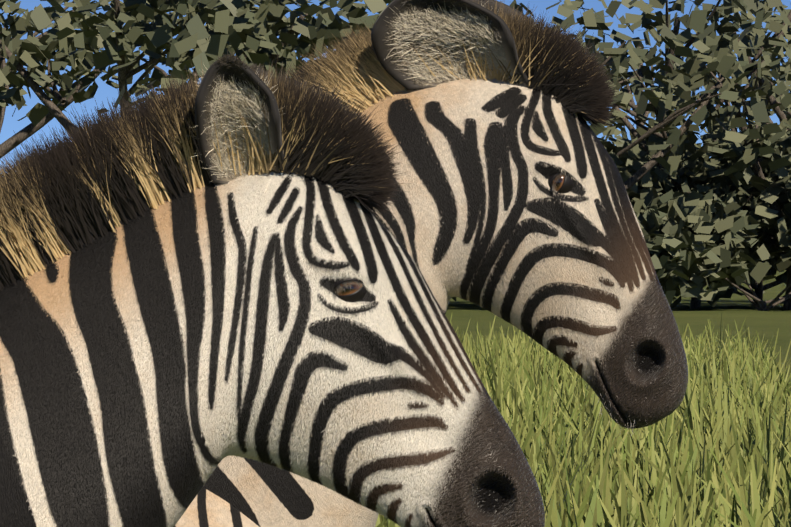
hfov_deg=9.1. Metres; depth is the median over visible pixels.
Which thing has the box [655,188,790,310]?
bush
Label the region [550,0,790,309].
tree
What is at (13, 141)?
tree
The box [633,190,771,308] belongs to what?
bush
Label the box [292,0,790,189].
tree
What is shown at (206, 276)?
zebra
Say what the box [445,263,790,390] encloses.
ground
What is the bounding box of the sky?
[0,0,790,170]
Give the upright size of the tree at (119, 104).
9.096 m
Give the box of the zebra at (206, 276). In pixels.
[0,50,545,526]
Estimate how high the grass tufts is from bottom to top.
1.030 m
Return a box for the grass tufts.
[375,313,790,526]
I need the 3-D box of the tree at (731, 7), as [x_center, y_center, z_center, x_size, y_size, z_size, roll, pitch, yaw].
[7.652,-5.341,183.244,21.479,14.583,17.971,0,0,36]
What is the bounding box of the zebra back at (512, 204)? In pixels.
[174,0,687,526]
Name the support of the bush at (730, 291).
on the ground
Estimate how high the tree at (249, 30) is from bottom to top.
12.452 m
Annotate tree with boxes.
[0,0,208,157]
[0,0,392,133]
[97,97,139,113]
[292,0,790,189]
[309,0,790,159]
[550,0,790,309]
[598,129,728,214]
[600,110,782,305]
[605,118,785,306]
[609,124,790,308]
[618,0,790,128]
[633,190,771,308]
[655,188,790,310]
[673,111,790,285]
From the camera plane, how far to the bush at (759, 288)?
185.18 m
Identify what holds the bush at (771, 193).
on the ground
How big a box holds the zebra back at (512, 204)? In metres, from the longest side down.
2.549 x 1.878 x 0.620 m
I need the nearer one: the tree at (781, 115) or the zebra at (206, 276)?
the zebra at (206, 276)
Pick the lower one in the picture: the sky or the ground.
the ground
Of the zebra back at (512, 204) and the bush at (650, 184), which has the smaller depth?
the zebra back at (512, 204)

